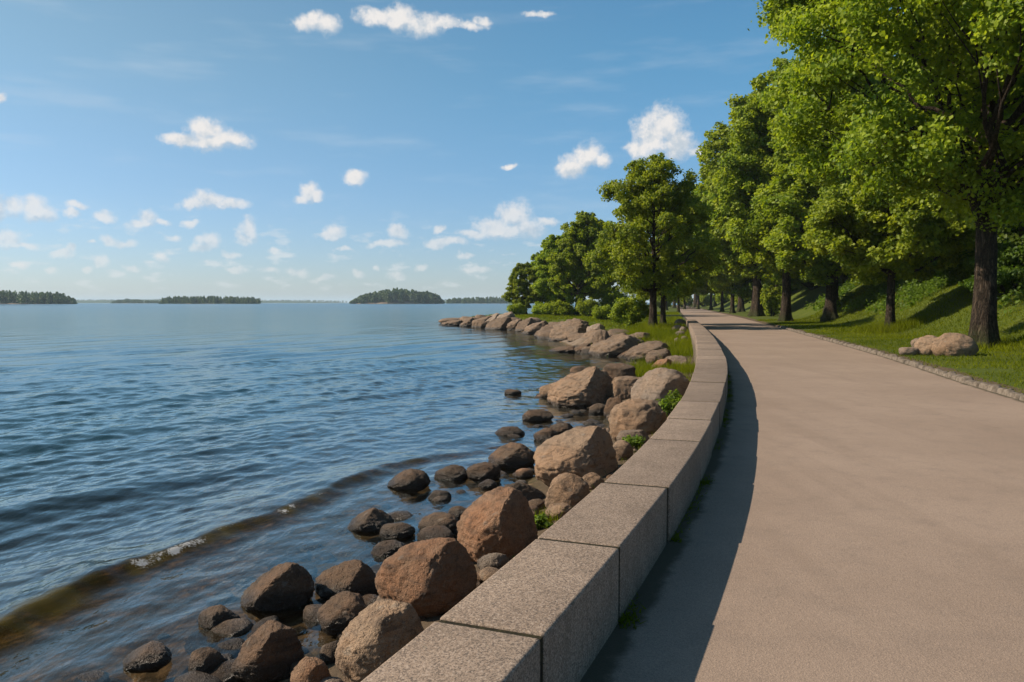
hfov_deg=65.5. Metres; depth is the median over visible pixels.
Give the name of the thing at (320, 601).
cobble
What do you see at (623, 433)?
shore rock
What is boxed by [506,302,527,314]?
shore bush
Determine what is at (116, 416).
water
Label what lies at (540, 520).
leafy weed
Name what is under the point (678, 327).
rubble stone
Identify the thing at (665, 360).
shore rock
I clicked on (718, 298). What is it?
shore bush
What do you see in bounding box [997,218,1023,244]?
slope shrub
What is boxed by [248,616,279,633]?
shore rock
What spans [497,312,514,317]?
shore rock
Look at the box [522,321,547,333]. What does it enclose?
shore rock
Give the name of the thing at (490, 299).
island
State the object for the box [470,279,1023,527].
grass
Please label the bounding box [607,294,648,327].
shore bush
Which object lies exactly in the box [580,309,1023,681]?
path
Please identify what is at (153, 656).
shore rock
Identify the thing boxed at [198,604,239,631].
shore rock
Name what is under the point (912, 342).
boulder
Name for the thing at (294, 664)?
cobble
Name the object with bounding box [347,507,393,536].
shore rock
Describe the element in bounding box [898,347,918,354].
flat stone
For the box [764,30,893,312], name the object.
linden tree
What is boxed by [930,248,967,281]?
slope shrub
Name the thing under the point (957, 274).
slope shrub
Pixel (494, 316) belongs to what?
shore rock
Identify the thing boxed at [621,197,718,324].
shore tree
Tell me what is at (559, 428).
shore rock
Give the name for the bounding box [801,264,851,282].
slope shrub
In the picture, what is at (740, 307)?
linden tree
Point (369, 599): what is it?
cobble
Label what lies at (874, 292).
undergrowth
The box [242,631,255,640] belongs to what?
shore rock
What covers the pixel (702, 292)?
linden tree
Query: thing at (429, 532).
shore rock
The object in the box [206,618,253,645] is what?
shore rock
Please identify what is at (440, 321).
shore rock
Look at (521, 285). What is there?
shore tree
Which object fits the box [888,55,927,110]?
linden tree
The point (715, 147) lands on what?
linden tree
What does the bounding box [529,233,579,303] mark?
shore tree
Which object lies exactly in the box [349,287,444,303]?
island
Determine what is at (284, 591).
boulder
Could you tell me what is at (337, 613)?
boulder
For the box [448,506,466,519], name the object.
shore rock
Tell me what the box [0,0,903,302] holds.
sky
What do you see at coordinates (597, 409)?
shore rock
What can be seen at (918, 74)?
linden tree
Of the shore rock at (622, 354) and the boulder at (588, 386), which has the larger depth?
the shore rock at (622, 354)
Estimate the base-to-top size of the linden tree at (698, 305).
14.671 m
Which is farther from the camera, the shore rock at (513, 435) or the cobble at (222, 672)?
the shore rock at (513, 435)
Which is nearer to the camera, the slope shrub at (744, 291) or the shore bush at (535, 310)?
the shore bush at (535, 310)
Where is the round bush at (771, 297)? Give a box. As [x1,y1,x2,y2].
[760,284,781,315]
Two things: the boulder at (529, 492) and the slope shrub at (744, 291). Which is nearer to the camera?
the boulder at (529, 492)
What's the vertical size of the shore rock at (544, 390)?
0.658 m
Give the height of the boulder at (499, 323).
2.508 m
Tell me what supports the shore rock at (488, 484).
in the water at (116, 416)
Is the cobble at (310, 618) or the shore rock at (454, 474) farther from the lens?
the shore rock at (454, 474)
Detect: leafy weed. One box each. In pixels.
[534,512,552,529]
[621,434,645,448]
[656,389,681,414]
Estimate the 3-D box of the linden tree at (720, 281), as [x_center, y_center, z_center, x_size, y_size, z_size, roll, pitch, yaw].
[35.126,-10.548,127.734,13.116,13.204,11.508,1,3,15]
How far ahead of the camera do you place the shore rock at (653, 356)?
36.98 m
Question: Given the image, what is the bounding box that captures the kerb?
[777,325,1023,400]
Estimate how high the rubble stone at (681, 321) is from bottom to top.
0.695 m
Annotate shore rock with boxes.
[73,670,109,681]
[123,640,171,672]
[174,671,220,681]
[188,647,224,673]
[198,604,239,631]
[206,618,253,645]
[221,653,233,661]
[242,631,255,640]
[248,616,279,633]
[319,641,337,664]
[336,631,342,641]
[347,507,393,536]
[370,540,404,563]
[379,522,414,540]
[387,468,430,493]
[387,511,415,525]
[417,526,453,540]
[418,512,458,533]
[432,496,448,504]
[434,464,467,484]
[438,318,459,323]
[441,320,462,325]
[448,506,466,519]
[454,489,469,499]
[459,317,474,326]
[460,316,477,321]
[466,462,500,483]
[471,316,491,327]
[477,553,508,569]
[478,479,497,490]
[485,313,499,322]
[495,426,524,438]
[496,471,509,480]
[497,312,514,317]
[504,389,521,396]
[506,319,521,329]
[506,434,521,442]
[515,318,533,331]
[515,468,532,478]
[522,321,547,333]
[522,409,553,423]
[528,499,545,509]
[530,424,542,431]
[533,427,558,443]
[537,327,552,338]
[539,383,551,397]
[545,503,571,519]
[550,423,572,433]
[558,413,573,419]
[567,333,583,341]
[570,366,586,372]
[574,343,589,352]
[580,329,601,337]
[581,345,590,352]
[584,332,597,344]
[586,323,604,331]
[587,419,600,425]
[589,403,604,415]
[593,330,608,343]
[604,397,621,416]
[608,329,629,335]
[613,440,632,460]
[616,429,649,442]
[617,347,631,356]
[631,332,649,339]
[645,348,670,363]
[652,358,671,366]
[666,355,688,364]
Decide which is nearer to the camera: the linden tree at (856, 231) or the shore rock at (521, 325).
the linden tree at (856, 231)
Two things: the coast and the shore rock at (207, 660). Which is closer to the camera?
the shore rock at (207, 660)
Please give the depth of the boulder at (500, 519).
8.71 m
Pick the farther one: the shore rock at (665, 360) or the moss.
the shore rock at (665, 360)
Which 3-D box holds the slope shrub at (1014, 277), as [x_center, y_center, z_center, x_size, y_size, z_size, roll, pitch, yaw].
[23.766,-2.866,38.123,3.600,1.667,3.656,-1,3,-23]
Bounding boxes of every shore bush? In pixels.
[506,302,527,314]
[531,302,549,314]
[540,300,576,315]
[576,297,599,316]
[591,304,613,319]
[598,289,627,307]
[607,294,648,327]
[648,295,671,307]
[676,296,693,306]
[699,293,713,306]
[714,292,730,303]
[727,295,750,303]
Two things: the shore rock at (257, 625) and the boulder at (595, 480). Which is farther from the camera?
the boulder at (595, 480)
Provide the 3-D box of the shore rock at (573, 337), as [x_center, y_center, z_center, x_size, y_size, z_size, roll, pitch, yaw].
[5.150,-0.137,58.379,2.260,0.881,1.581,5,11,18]
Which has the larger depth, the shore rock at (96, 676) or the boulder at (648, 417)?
the boulder at (648, 417)
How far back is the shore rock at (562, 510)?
10.13 m
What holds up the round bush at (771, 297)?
on the ground at (114, 616)
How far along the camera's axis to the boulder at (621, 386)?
22.98 m
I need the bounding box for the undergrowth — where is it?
[805,264,1023,319]
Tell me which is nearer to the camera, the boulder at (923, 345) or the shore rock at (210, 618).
the shore rock at (210, 618)
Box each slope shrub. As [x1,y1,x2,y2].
[725,279,797,308]
[749,271,825,289]
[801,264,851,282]
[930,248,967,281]
[931,254,974,282]
[957,238,1023,273]
[958,264,1023,296]
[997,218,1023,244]
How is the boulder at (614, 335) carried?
on the ground at (114, 616)
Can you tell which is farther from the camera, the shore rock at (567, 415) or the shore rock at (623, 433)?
the shore rock at (567, 415)
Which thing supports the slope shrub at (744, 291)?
on the ground at (114, 616)
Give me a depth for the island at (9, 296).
967.26 m
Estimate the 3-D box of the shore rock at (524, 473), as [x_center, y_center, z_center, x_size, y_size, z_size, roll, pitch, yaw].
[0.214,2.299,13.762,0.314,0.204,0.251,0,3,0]
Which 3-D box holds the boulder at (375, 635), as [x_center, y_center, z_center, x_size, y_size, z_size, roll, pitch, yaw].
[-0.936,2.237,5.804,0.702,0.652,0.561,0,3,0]
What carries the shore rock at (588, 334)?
on the ground at (114, 616)
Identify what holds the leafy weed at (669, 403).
on the ground at (114, 616)
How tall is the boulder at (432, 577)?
0.814 m
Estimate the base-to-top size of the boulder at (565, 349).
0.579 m
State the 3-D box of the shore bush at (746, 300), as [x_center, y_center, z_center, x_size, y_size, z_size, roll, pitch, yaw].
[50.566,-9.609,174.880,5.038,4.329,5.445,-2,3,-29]
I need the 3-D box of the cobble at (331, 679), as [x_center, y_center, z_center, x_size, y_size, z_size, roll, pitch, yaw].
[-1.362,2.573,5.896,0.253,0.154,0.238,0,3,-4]
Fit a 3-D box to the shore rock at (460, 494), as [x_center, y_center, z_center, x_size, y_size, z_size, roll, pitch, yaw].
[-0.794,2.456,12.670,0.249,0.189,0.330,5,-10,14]
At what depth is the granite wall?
4.22 m
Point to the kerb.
(995, 388)
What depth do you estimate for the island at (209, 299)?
1164.18 m
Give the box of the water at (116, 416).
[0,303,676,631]
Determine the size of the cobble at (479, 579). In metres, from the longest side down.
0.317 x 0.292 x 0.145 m
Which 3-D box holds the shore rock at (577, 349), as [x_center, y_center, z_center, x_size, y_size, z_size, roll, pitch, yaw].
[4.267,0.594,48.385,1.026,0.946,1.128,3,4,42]
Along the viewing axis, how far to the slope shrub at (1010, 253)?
40.23 m
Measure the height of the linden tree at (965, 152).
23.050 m
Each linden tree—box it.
[674,189,696,306]
[676,281,703,311]
[691,184,752,315]
[694,91,778,316]
[696,293,707,308]
[697,289,714,309]
[700,268,752,312]
[703,276,730,311]
[709,57,835,321]
[736,278,763,311]
[748,0,1023,347]
[754,89,875,321]
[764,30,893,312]
[795,166,975,326]
[870,58,898,93]
[876,56,1019,118]
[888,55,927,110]
[1006,121,1023,240]
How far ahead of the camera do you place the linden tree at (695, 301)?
298.80 m
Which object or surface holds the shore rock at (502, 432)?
in the water at (116, 416)
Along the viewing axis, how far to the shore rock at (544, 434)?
17.31 m
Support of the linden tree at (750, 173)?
on the ground at (114, 616)
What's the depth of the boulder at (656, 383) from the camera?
20.54 m
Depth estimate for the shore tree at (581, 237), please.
103.55 m
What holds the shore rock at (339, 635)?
on the ground at (114, 616)
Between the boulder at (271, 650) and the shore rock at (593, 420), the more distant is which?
the shore rock at (593, 420)
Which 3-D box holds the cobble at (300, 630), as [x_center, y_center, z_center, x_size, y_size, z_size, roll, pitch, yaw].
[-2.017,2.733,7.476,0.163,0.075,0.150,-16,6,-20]
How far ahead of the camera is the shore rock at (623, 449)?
13.38 m
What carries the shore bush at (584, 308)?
on the ground at (114, 616)
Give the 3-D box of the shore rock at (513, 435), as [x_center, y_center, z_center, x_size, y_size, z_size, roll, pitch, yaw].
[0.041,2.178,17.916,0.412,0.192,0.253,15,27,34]
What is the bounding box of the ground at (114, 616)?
[0,280,1023,681]
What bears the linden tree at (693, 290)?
on the ground at (114, 616)
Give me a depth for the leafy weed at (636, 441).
14.33 m
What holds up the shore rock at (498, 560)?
on the ground at (114, 616)
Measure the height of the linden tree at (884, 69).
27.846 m
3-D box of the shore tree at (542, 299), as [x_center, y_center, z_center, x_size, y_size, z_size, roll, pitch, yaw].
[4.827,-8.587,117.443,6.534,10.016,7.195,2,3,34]
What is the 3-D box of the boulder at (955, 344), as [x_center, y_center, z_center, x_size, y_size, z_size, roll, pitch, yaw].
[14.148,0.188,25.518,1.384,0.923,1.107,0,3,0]
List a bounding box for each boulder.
[231,620,304,681]
[240,562,314,620]
[290,656,330,681]
[315,559,377,600]
[317,591,366,636]
[335,599,423,681]
[375,537,476,617]
[456,486,537,562]
[485,316,511,329]
[488,442,534,471]
[504,482,542,500]
[533,426,617,486]
[534,321,563,336]
[545,472,590,507]
[547,366,611,409]
[548,318,589,340]
[549,346,574,351]
[582,472,604,489]
[588,334,643,355]
[602,363,635,380]
[606,333,626,339]
[608,398,666,440]
[611,376,640,399]
[624,340,668,360]
[631,367,689,403]
[910,338,918,346]
[914,335,937,354]
[931,333,978,355]
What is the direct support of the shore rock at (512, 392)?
in the water at (116, 416)
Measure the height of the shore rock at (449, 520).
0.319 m
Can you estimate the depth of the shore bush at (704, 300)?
311.97 m
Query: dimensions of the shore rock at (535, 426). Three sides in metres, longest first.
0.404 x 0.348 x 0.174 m
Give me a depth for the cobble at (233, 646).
6.91 m
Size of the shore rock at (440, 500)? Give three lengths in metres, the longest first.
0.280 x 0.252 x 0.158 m
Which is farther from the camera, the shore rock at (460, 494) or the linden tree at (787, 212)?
the linden tree at (787, 212)
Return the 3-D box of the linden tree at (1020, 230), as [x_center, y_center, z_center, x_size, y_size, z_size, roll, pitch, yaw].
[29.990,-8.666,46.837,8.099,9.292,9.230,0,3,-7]
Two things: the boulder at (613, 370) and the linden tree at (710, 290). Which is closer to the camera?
the boulder at (613, 370)
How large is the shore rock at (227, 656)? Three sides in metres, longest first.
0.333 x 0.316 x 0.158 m
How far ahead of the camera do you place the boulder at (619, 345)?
44.70 m
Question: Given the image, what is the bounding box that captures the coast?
[76,299,340,302]
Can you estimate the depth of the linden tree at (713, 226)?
96.27 m
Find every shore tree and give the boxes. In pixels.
[501,261,537,313]
[524,250,557,314]
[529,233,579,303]
[545,211,611,315]
[581,152,722,328]
[588,221,623,299]
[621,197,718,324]
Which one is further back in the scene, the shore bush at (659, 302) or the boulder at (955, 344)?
the shore bush at (659, 302)
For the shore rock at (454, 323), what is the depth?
103.77 m
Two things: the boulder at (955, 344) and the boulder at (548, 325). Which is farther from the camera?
the boulder at (548, 325)
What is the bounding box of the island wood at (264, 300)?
[77,299,343,302]
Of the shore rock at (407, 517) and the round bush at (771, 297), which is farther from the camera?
the round bush at (771, 297)
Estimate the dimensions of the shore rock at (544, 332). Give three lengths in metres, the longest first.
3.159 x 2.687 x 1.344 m
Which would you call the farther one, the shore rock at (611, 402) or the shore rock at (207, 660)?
the shore rock at (611, 402)
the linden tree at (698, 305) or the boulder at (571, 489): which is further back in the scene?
the linden tree at (698, 305)
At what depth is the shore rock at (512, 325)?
87.39 m
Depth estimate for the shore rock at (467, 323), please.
100.05 m
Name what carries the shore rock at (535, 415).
in the water at (116, 416)
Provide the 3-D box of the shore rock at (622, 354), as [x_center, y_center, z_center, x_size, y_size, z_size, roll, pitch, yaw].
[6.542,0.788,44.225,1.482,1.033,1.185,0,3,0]
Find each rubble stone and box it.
[672,325,680,329]
[674,319,685,324]
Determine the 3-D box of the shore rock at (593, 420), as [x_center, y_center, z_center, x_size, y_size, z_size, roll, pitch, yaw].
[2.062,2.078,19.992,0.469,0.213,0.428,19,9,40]
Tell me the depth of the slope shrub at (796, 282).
109.44 m
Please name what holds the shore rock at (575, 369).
on the ground at (114, 616)
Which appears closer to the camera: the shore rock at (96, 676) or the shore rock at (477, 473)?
the shore rock at (96, 676)
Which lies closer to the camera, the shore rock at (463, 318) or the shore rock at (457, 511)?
the shore rock at (457, 511)
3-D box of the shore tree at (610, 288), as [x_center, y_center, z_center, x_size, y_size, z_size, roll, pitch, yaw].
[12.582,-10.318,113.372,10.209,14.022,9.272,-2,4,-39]
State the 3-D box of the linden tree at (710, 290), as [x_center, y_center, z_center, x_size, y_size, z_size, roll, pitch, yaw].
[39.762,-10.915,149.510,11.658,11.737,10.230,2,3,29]
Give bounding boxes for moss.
[618,371,732,629]
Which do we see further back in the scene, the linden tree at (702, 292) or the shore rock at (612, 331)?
the linden tree at (702, 292)
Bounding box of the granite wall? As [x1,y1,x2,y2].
[361,320,727,681]
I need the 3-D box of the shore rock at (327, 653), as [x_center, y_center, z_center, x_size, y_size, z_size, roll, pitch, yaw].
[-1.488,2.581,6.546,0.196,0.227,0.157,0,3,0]
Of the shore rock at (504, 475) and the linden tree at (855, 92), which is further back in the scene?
the linden tree at (855, 92)
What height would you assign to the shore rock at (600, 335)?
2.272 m
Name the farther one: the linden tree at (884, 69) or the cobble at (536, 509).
the linden tree at (884, 69)
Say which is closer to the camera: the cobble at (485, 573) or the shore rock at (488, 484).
the cobble at (485, 573)
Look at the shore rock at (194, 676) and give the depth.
6.20 m
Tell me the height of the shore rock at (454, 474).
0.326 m
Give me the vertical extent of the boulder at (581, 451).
1.056 m
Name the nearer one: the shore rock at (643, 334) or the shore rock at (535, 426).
the shore rock at (535, 426)
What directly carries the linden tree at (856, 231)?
on the ground at (114, 616)
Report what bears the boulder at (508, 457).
on the ground at (114, 616)
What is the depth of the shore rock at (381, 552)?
9.46 m
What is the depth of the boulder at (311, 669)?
5.90 m
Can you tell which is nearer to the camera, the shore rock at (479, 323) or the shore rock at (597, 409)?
the shore rock at (597, 409)
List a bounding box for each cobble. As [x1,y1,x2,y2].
[208,659,241,681]
[214,638,244,658]
[290,661,298,673]
[294,626,305,635]
[302,604,322,630]
[314,598,326,603]
[319,676,341,681]
[362,594,377,605]
[477,571,482,583]
[479,567,498,581]
[530,506,539,513]
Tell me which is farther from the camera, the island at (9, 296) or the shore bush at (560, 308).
the island at (9, 296)
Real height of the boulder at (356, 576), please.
0.444 m
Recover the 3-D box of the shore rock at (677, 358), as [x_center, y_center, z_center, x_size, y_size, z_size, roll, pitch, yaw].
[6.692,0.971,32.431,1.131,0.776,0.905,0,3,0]
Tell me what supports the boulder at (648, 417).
on the ground at (114, 616)
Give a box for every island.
[0,290,77,303]
[111,298,159,302]
[159,296,260,303]
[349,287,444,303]
[446,296,533,303]
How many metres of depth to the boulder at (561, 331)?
62.40 m
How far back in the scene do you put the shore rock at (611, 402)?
20.86 m
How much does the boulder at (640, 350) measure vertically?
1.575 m
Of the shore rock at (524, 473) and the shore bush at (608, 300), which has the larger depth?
the shore bush at (608, 300)
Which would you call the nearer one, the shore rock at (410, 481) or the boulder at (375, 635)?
the boulder at (375, 635)
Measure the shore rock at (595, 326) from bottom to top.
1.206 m
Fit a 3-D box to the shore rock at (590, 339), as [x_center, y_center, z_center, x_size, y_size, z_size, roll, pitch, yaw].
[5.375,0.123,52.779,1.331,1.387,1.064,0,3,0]
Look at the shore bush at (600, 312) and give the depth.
83.30 m
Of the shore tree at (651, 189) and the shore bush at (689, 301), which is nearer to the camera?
the shore tree at (651, 189)
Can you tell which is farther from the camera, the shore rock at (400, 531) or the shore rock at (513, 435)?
the shore rock at (513, 435)

